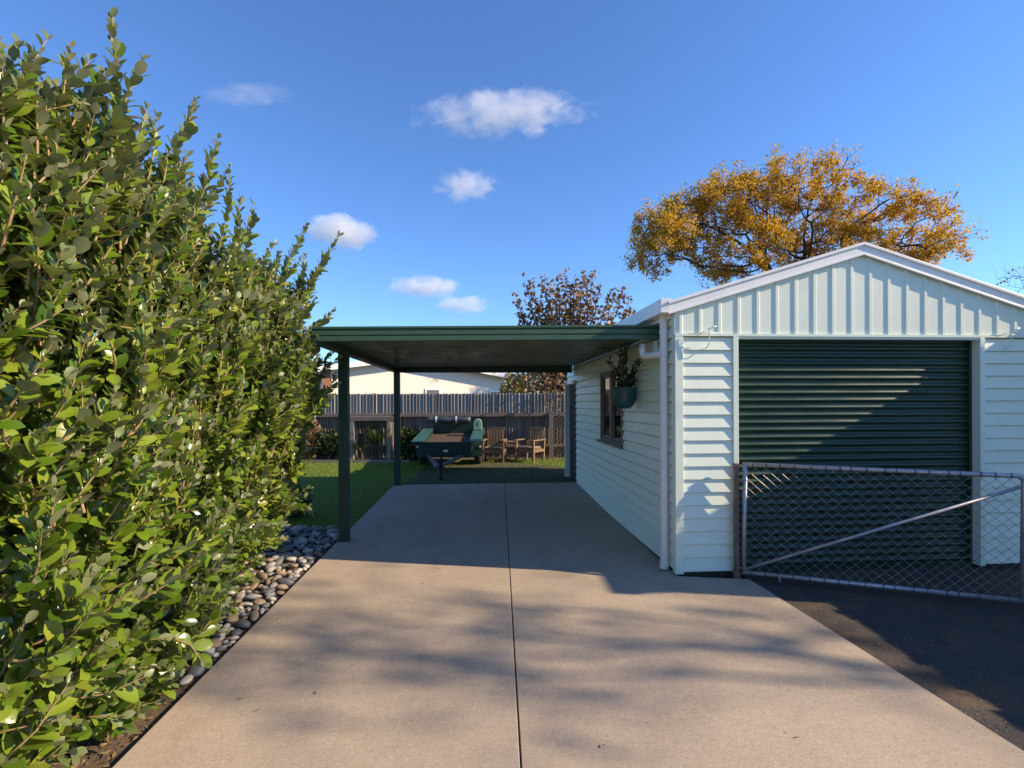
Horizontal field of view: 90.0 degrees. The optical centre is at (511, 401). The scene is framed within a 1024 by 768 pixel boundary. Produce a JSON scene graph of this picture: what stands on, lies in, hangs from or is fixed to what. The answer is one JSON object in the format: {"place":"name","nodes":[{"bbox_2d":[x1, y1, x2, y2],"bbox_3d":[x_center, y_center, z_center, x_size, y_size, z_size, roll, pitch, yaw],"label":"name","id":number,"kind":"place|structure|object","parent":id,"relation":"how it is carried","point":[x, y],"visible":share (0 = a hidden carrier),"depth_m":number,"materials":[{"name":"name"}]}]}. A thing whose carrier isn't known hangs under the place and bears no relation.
{"place":"outdoors","nodes":[
{"label":"outdoors","id":0,"kind":"place"},
{"bbox_2d":[49,531,336,767],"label":"soil bed","id":1,"kind":"object","parent":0,"point":[162,710],"depth_m":3.12,"materials":[{"name":"brown soil"}]},
{"bbox_2d":[0,7,343,767],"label":"hedge","id":2,"kind":"object","parent":1,"relation":"on","point":[152,433],"visible":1,"depth_m":2.88,"materials":[{"name":"green plant"}]},
{"bbox_2d":[179,674,192,685],"bbox_3d":[-2.170,1.855,3.412,0.074,0.037,0.104,-4,6,-2],"label":"river stone","id":3,"kind":"object","parent":1,"relation":"on","point":[186,679],"visible":1,"depth_m":3.39,"materials":[{"name":"beige stone"}]},
{"bbox_2d":[186,665,204,677],"bbox_3d":[-2.164,1.843,3.508,0.108,0.075,0.125,-9,7,-12],"label":"river stone","id":4,"kind":"object","parent":1,"relation":"on","point":[195,671],"visible":0.67,"depth_m":3.47,"materials":[{"name":"grey stone"}]},
{"bbox_2d":[203,647,214,653],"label":"river stone","id":5,"kind":"object","parent":1,"relation":"on","point":[211,650],"visible":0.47,"depth_m":3.78,"materials":[{"name":"grey stone"}]},
{"bbox_2d":[212,652,218,657],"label":"river stone","id":6,"kind":"object","parent":1,"relation":"on","point":[215,654],"visible":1,"depth_m":3.73,"materials":[{"name":"grey stone"}]},
{"bbox_2d":[210,638,221,648],"bbox_3d":[-2.255,1.836,3.873,0.122,0.077,0.103,-5,-14,42],"label":"river stone","id":7,"kind":"object","parent":1,"relation":"on","point":[217,642],"visible":0.54,"depth_m":3.85,"materials":[{"name":"brown stone"}]},
{"bbox_2d":[215,632,225,640],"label":"river stone","id":8,"kind":"object","parent":1,"relation":"on","point":[221,636],"visible":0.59,"depth_m":3.98,"materials":[{"name":"grey stone"}]},
{"bbox_2d":[215,645,226,652],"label":"river stone","id":9,"kind":"object","parent":1,"relation":"on","point":[221,648],"visible":0.95,"depth_m":3.81,"materials":[{"name":"grey stone"}]},
{"bbox_2d":[227,591,235,595],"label":"river stone","id":10,"kind":"object","parent":1,"relation":"on","point":[231,593],"visible":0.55,"depth_m":4.83,"materials":[{"name":"beige stone"}]},
{"bbox_2d":[225,615,238,623],"bbox_3d":[-2.350,1.830,4.301,0.100,0.067,0.102,3,-8,-26],"label":"river stone","id":11,"kind":"object","parent":1,"relation":"on","point":[230,619],"visible":0.86,"depth_m":4.27,"materials":[{"name":"beige stone"}]},
{"bbox_2d":[228,635,238,640],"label":"river stone","id":12,"kind":"object","parent":1,"relation":"on","point":[234,637],"visible":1,"depth_m":3.98,"materials":[{"name":"grey stone"}]},
{"bbox_2d":[231,629,241,635],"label":"river stone","id":13,"kind":"object","parent":1,"relation":"on","point":[237,632],"visible":0.92,"depth_m":4.07,"materials":[{"name":"grey stone"}]},
{"bbox_2d":[236,591,244,598],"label":"river stone","id":14,"kind":"object","parent":1,"relation":"on","point":[241,594],"visible":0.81,"depth_m":4.78,"materials":[{"name":"beige stone"}]},
{"bbox_2d":[235,620,250,628],"bbox_3d":[-2.221,1.841,4.229,0.144,0.066,0.111,-7,-22,39],"label":"river stone","id":15,"kind":"object","parent":1,"relation":"on","point":[243,624],"visible":1,"depth_m":4.19,"materials":[{"name":"grey stone"}]},
{"bbox_2d":[243,602,253,605],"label":"river stone","id":16,"kind":"object","parent":1,"relation":"on","point":[248,604],"visible":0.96,"depth_m":4.61,"materials":[{"name":"beige stone"}]},
{"bbox_2d":[243,593,261,600],"bbox_3d":[-2.397,1.810,4.735,0.155,0.061,0.103,6,-25,-18],"label":"river stone","id":17,"kind":"object","parent":1,"relation":"on","point":[252,596],"visible":0.94,"depth_m":4.70,"materials":[{"name":"grey stone"}]},
{"bbox_2d":[248,582,258,590],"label":"river stone","id":18,"kind":"object","parent":1,"relation":"on","point":[253,585],"visible":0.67,"depth_m":5.01,"materials":[{"name":"brown stone"}]},
{"bbox_2d":[250,610,258,620],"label":"river stone","id":19,"kind":"object","parent":1,"relation":"on","point":[254,615],"visible":1,"depth_m":4.35,"materials":[{"name":"stone"}]},
{"bbox_2d":[251,604,258,609],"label":"river stone","id":20,"kind":"object","parent":1,"relation":"on","point":[254,607],"visible":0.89,"depth_m":4.55,"materials":[{"name":"grey stone"}]},
{"bbox_2d":[253,598,265,605],"bbox_3d":[-2.301,1.832,4.670,0.098,0.050,0.112,12,0,12],"label":"river stone","id":21,"kind":"object","parent":1,"relation":"on","point":[259,601],"visible":0.82,"depth_m":4.64,"materials":[{"name":"brown stone"}]},
{"bbox_2d":[255,572,267,579],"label":"river stone","id":22,"kind":"object","parent":1,"relation":"on","point":[261,575],"visible":0.91,"depth_m":5.22,"materials":[{"name":"brown stone"}]},
{"bbox_2d":[261,602,269,607],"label":"river stone","id":23,"kind":"object","parent":1,"relation":"on","point":[265,605],"visible":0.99,"depth_m":4.58,"materials":[{"name":"grey stone"}]},
{"bbox_2d":[261,587,274,593],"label":"river stone","id":24,"kind":"object","parent":1,"relation":"on","point":[269,590],"visible":0.9,"depth_m":4.88,"materials":[{"name":"grey stone"}]},
{"bbox_2d":[265,578,270,585],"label":"river stone","id":25,"kind":"object","parent":1,"relation":"on","point":[268,581],"visible":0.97,"depth_m":5.13,"materials":[{"name":"brown stone"}]},
{"bbox_2d":[264,562,275,569],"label":"river stone","id":26,"kind":"object","parent":1,"relation":"on","point":[269,564],"visible":0.73,"depth_m":5.57,"materials":[{"name":"beige stone"}]},
{"bbox_2d":[265,558,274,562],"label":"river stone","id":27,"kind":"object","parent":1,"relation":"on","point":[268,560],"visible":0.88,"depth_m":5.74,"materials":[{"name":"brown stone"}]},
{"bbox_2d":[266,566,275,572],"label":"river stone","id":28,"kind":"object","parent":1,"relation":"on","point":[270,569],"visible":0.93,"depth_m":5.46,"materials":[{"name":"white stone"}]},
{"bbox_2d":[268,596,276,600],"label":"river stone","id":29,"kind":"object","parent":1,"relation":"on","point":[271,598],"visible":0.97,"depth_m":4.71,"materials":[{"name":"beige stone"}]},
{"bbox_2d":[269,582,277,587],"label":"river stone","id":30,"kind":"object","parent":1,"relation":"on","point":[274,584],"visible":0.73,"depth_m":5.07,"materials":[{"name":"grey stone"}]},
{"bbox_2d":[274,556,283,565],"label":"river stone","id":31,"kind":"object","parent":1,"relation":"on","point":[279,560],"visible":0.86,"depth_m":5.68,"materials":[{"name":"grey stone"}]},
{"bbox_2d":[274,571,286,576],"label":"river stone","id":32,"kind":"object","parent":1,"relation":"on","point":[283,573],"visible":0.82,"depth_m":5.34,"materials":[{"name":"brown stone"}]},
{"bbox_2d":[276,591,284,594],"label":"river stone","id":33,"kind":"object","parent":1,"relation":"on","point":[280,592],"visible":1,"depth_m":4.87,"materials":[{"name":"brown stone"}]},
{"bbox_2d":[276,584,287,589],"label":"river stone","id":34,"kind":"object","parent":1,"relation":"on","point":[282,587],"visible":1,"depth_m":4.96,"materials":[{"name":"brown stone"}]},
{"bbox_2d":[277,578,292,586],"bbox_3d":[-2.275,1.809,5.130,0.165,0.083,0.082,17,9,-5],"label":"river stone","id":35,"kind":"object","parent":1,"relation":"on","point":[288,582],"visible":0.89,"depth_m":5.10,"materials":[{"name":"grey stone"}]},
{"bbox_2d":[283,552,292,558],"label":"river stone","id":36,"kind":"object","parent":1,"relation":"on","point":[287,555],"visible":0.61,"depth_m":5.88,"materials":[{"name":"grey stone"}]},
{"bbox_2d":[285,556,296,561],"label":"river stone","id":37,"kind":"object","parent":1,"relation":"on","point":[291,559],"visible":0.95,"depth_m":5.80,"materials":[{"name":"white stone"}]},
{"bbox_2d":[288,563,297,568],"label":"river stone","id":38,"kind":"object","parent":1,"relation":"on","point":[292,565],"visible":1,"depth_m":5.53,"materials":[{"name":"brown stone"}]},
{"bbox_2d":[291,525,302,531],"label":"river stone","id":39,"kind":"object","parent":1,"relation":"on","point":[298,528],"visible":0.91,"depth_m":7.00,"materials":[{"name":"grey stone"}]},
{"bbox_2d":[293,553,301,557],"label":"river stone","id":40,"kind":"object","parent":1,"relation":"on","point":[297,555],"visible":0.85,"depth_m":5.90,"materials":[{"name":"grey stone"}]},
{"bbox_2d":[298,559,306,563],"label":"river stone","id":41,"kind":"object","parent":1,"relation":"on","point":[300,561],"visible":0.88,"depth_m":5.70,"materials":[{"name":"white stone"}]},
{"bbox_2d":[297,537,307,544],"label":"river stone","id":42,"kind":"object","parent":1,"relation":"on","point":[302,540],"visible":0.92,"depth_m":6.45,"materials":[{"name":"grey stone"}]},
{"bbox_2d":[302,548,312,553],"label":"river stone","id":43,"kind":"object","parent":1,"relation":"on","point":[307,550],"visible":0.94,"depth_m":6.06,"materials":[{"name":"grey stone"}]},
{"bbox_2d":[303,556,316,560],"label":"river stone","id":44,"kind":"object","parent":1,"relation":"on","point":[307,558],"visible":0.81,"depth_m":5.80,"materials":[{"name":"grey stone"}]},
{"bbox_2d":[314,551,321,556],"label":"river stone","id":45,"kind":"object","parent":1,"relation":"on","point":[317,553],"visible":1,"depth_m":5.98,"materials":[{"name":"grey stone"}]},
{"bbox_2d":[320,540,329,544],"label":"river stone","id":46,"kind":"object","parent":1,"relation":"on","point":[323,542],"visible":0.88,"depth_m":6.37,"materials":[{"name":"grey stone"}]},
{"bbox_2d":[326,525,336,529],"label":"river stone","id":47,"kind":"object","parent":1,"relation":"on","point":[331,527],"visible":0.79,"depth_m":7.06,"materials":[{"name":"grey stone"}]},
{"bbox_2d":[331,533,338,538],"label":"river stone","id":48,"kind":"object","parent":1,"relation":"on","point":[334,535],"visible":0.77,"depth_m":6.66,"materials":[{"name":"grey stone"}]},
{"bbox_2d":[8,457,575,528],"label":"lawn","id":49,"kind":"structure","parent":0,"point":[323,509],"depth_m":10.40,"materials":[{"name":"green plant"}]},
{"bbox_2d":[281,480,314,518],"bbox_3d":[-3.326,1.472,7.795,0.600,0.646,0.615,0,0,-44],"label":"shrub","id":50,"kind":"object","parent":49,"relation":"on","point":[307,502],"visible":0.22,"depth_m":7.78,"materials":[{"name":"green plant"}]},
{"bbox_2d":[300,460,409,462],"bbox_3d":[-5.585,1.611,13.597,5.727,0.104,0.040,0,0,0],"label":"garden edging","id":51,"kind":"object","parent":49,"relation":"on","point":[358,461],"visible":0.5,"depth_m":13.58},
{"bbox_2d":[404,462,573,483],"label":"worn earth","id":52,"kind":"structure","parent":49,"relation":"on","point":[496,467],"depth_m":11.72,"materials":[{"name":"brown soil"}]},
{"bbox_2d":[411,422,483,479],"bbox_3d":[-1.573,1.133,12.465,1.660,1.111,3.609,0,0,-1],"label":"box trailer","id":53,"kind":"object","parent":52,"relation":"on","point":[457,440],"visible":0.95,"depth_m":12.86,"materials":[{"name":"metal"}]},
{"bbox_2d":[426,416,470,422],"bbox_3d":[-1.747,0.506,14.062,1.233,0.177,0.204,0,0,-1],"label":"rolled tarpaulin","id":54,"kind":"object","parent":53,"relation":"on","point":[456,419],"visible":1,"depth_m":14.00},
{"bbox_2d":[473,419,481,429],"bbox_3d":[-0.921,0.618,13.785,0.230,0.305,0.166,0,0,-1],"label":"jerry can","id":55,"kind":"object","parent":53,"relation":"on","point":[477,424],"visible":1,"depth_m":13.71,"materials":[{"name":"green plastic"}]},
{"bbox_2d":[482,427,506,462],"bbox_3d":[-0.480,1.166,13.781,0.630,0.902,0.663,0,0,7],"label":"garden chair","id":56,"kind":"object","parent":49,"relation":"on","point":[487,448],"visible":0.92,"depth_m":13.98,"materials":[{"name":"brown wood"}]},
{"bbox_2d":[502,441,517,461],"bbox_3d":[-0.054,1.342,13.752,0.420,0.545,0.404,0,0,0],"label":"side table","id":57,"kind":"object","parent":49,"relation":"on","point":[511,455],"visible":0.89,"depth_m":13.57,"materials":[{"name":"brown wood"}]},
{"bbox_2d":[514,427,545,462],"bbox_3d":[0.499,1.163,13.826,0.630,0.902,0.663,0,0,36],"label":"garden chair","id":58,"kind":"object","parent":49,"relation":"on","point":[531,446],"visible":0.95,"depth_m":13.85,"materials":[{"name":"brown wood"}]},
{"bbox_2d":[14,460,746,578],"bbox_3d":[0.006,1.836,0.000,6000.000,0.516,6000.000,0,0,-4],"label":"ground","id":59,"kind":"structure","parent":0,"point":[743,577],"depth_m":5.60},
{"bbox_2d":[317,361,521,393],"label":"cream house","id":60,"kind":"structure","parent":59,"relation":"on","point":[367,378],"depth_m":24.11,"materials":[{"name":"white paint"}]},
{"bbox_2d":[425,388,439,393],"bbox_3d":[-3.791,-0.184,24.494,0.750,0.850,0.057,0,0,-28],"label":"window","id":61,"kind":"structure","parent":60,"relation":"in","point":[432,391],"depth_m":24.46,"materials":[{"name":"white paint"}]},
{"bbox_2d":[499,373,543,393],"bbox_3d":[0.320,0.177,18.512,1.871,2.718,1.646,0,0,-4],"label":"lime shrub","id":62,"kind":"object","parent":59,"relation":"on","point":[503,387],"visible":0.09,"depth_m":18.32,"materials":[{"name":"green plant"}]},
{"bbox_2d":[512,373,549,393],"bbox_3d":[1.303,-0.141,19.532,3.155,3.342,2.054,0,0,-4],"label":"dark shrub","id":63,"kind":"object","parent":59,"relation":"on","point":[529,379],"visible":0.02,"depth_m":19.06,"materials":[{"name":"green plant"}]},
{"bbox_2d":[565,242,1023,577],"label":"shed","id":64,"kind":"structure","parent":59,"relation":"on","point":[864,354],"depth_m":5.47,"materials":[{"name":"white paint"}]},
{"bbox_2d":[570,384,576,481],"bbox_3d":[1.302,0.658,10.905,0.090,2.015,0.730,0,0,-4],"label":"side door","id":65,"kind":"structure","parent":64,"relation":"in","point":[573,395],"depth_m":10.85,"materials":[{"name":"grey metal"}]},
{"bbox_2d":[597,368,624,448],"bbox_3d":[1.524,0.074,7.803,0.150,1.188,1.400,0,0,-4],"label":"window","id":66,"kind":"structure","parent":64,"relation":"in","point":[611,422],"depth_m":7.92,"materials":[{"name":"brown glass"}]},
{"bbox_2d":[732,463,743,578],"bbox_3d":[2.304,1.237,5.202,0.092,1.210,0.087,0,0,-4],"label":"gate post","id":67,"kind":"object","parent":64,"relation":"attached to","point":[736,573],"visible":0.84,"depth_m":5.20,"materials":[{"name":"metal"}]},
{"bbox_2d":[742,462,1023,603],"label":"chain wire gate","id":68,"kind":"structure","parent":67,"relation":"attached to","point":[1019,599],"depth_m":4.81,"materials":[{"name":"grey metal"}]},
{"bbox_2d":[738,340,968,572],"bbox_3d":[3.669,0.563,5.494,2.666,2.529,0.034,0,0,-4],"label":"roller door","id":69,"kind":"structure","parent":64,"relation":"in","point":[900,404],"depth_m":5.50,"materials":[{"name":"green metal"}]},
{"bbox_2d":[619,138,990,288],"bbox_3d":[13.729,-5.630,26.448,17.008,14.443,7.895,0,0,-4],"label":"golden tree","id":70,"kind":"object","parent":59,"relation":"on","point":[668,227],"visible":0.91,"depth_m":25.20,"materials":[{"name":"yellow plant"}]},
{"bbox_2d":[995,262,1023,293],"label":"bare tree","id":71,"kind":"object","parent":59,"relation":"on","point":[1010,279],"visible":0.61,"depth_m":20.00,"materials":[{"name":"brown plant"}]},
{"bbox_2d":[302,456,564,460],"bbox_3d":[-3.521,1.600,14.843,23.000,0.065,2.700,0,0,-4],"label":"garden strip","id":72,"kind":"object","parent":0,"point":[435,458],"depth_m":14.38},
{"bbox_2d":[300,419,325,459],"bbox_3d":[-5.594,1.089,14.169,0.833,1.237,0.755,0,0,-37],"label":"garden shrub","id":73,"kind":"object","parent":72,"relation":"on","point":[309,455],"visible":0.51,"depth_m":14.09,"materials":[{"name":"brown plant"}]},
{"bbox_2d":[311,427,337,459],"bbox_3d":[-5.019,1.175,14.127,1.112,1.070,0.668,0,0,-4],"label":"garden shrub","id":74,"kind":"object","parent":72,"relation":"on","point":[331,454],"visible":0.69,"depth_m":14.04,"materials":[{"name":"green plant"}]},
{"bbox_2d":[350,442,371,459],"bbox_3d":[-4.110,1.339,13.927,0.564,0.565,0.639,0,0,-43],"label":"strappy plant","id":75,"kind":"object","parent":72,"relation":"on","point":[362,448],"visible":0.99,"depth_m":13.92,"materials":[{"name":"green plant"}]},
{"bbox_2d":[350,416,393,459],"bbox_3d":[-3.891,1.022,14.245,1.300,1.182,0.410,0,0,0],"label":"timber frame","id":76,"kind":"object","parent":72,"relation":"on","point":[353,434],"visible":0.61,"depth_m":14.05,"materials":[{"name":"grey wood"}]},
{"bbox_2d":[358,424,392,459],"bbox_3d":[-3.835,1.106,14.067,1.373,1.019,1.103,0,0,-4],"label":"strappy plant","id":77,"kind":"object","parent":72,"relation":"on","point":[374,435],"visible":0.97,"depth_m":14.05,"materials":[{"name":"green plant"}]},
{"bbox_2d":[400,426,420,459],"bbox_3d":[-2.825,1.186,14.060,0.856,1.048,0.578,0,0,-4],"label":"garden shrub","id":78,"kind":"object","parent":72,"relation":"on","point":[408,451],"visible":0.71,"depth_m":13.94,"materials":[{"name":"green plant"}]},
{"bbox_2d":[302,392,564,457],"bbox_3d":[-0.749,0.728,14.518,16.536,1.949,0.216,0,0,0],"label":"paling fence","id":79,"kind":"object","parent":72,"relation":"on","point":[516,416],"visible":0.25,"depth_m":14.60,"materials":[{"name":"grey wood"}]},
{"bbox_2d":[552,398,564,458],"bbox_3d":[1.362,0.761,14.200,0.520,1.709,0.041,0,0,0],"label":"trellis","id":80,"kind":"object","parent":72,"relation":"on","point":[556,429],"visible":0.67,"depth_m":14.18,"materials":[{"name":"brown wood"}]},
{"bbox_2d":[505,267,635,410],"bbox_3d":[1.869,-1.322,15.530,4.214,6.039,2.897,0,0,-4],"label":"upright tree","id":81,"kind":"object","parent":72,"relation":"on","point":[554,383],"visible":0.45,"depth_m":15.78,"materials":[{"name":"brown plant"}]},
{"bbox_2d":[0,0,1023,402],"label":"sky","id":82,"kind":"structure","parent":0,"point":[458,150],"materials":[{"name":"blue"}]},
{"bbox_2d":[113,482,1023,767],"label":"driveway","id":83,"kind":"structure","parent":0,"point":[389,628],"depth_m":3.50,"materials":[{"name":"concrete"}]},
{"bbox_2d":[311,325,659,541],"bbox_3d":[-0.415,0.470,8.026,3.799,2.631,5.428,0,0,-4],"label":"carport","id":84,"kind":"object","parent":83,"relation":"on","point":[397,350],"visible":0.95,"depth_m":6.48,"materials":[{"name":"green paint"}]},
{"bbox_2d":[600,340,641,408],"bbox_3d":[1.397,-0.345,6.418,0.521,0.880,0.570,0,0,36],"label":"hanging basket","id":85,"kind":"object","parent":84,"relation":"hanging from","point":[624,391],"visible":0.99,"depth_m":6.43,"materials":[{"name":"teal plastic"}]},
{"bbox_2d":[504,484,521,767],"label":"driveway joint","id":86,"kind":"object","parent":83,"relation":"on","point":[514,655],"visible":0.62,"depth_m":3.59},
{"bbox_2d":[236,525,956,763],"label":"driveway litter","id":87,"kind":"object","parent":83,"relation":"on","point":[422,583],"visible":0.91,"depth_m":3.19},
{"bbox_2d":[741,567,1023,750],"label":"bitumen pad","id":88,"kind":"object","parent":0,"point":[890,636],"visible":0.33,"depth_m":4.17,"materials":[{"name":"grey asphalt"}]},
{"bbox_2d":[761,572,1022,746],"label":"bitumen litter","id":89,"kind":"object","parent":88,"relation":"on","point":[931,643],"visible":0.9,"depth_m":4.01,"materials":[{"name":"grey gravel"}]}
]}

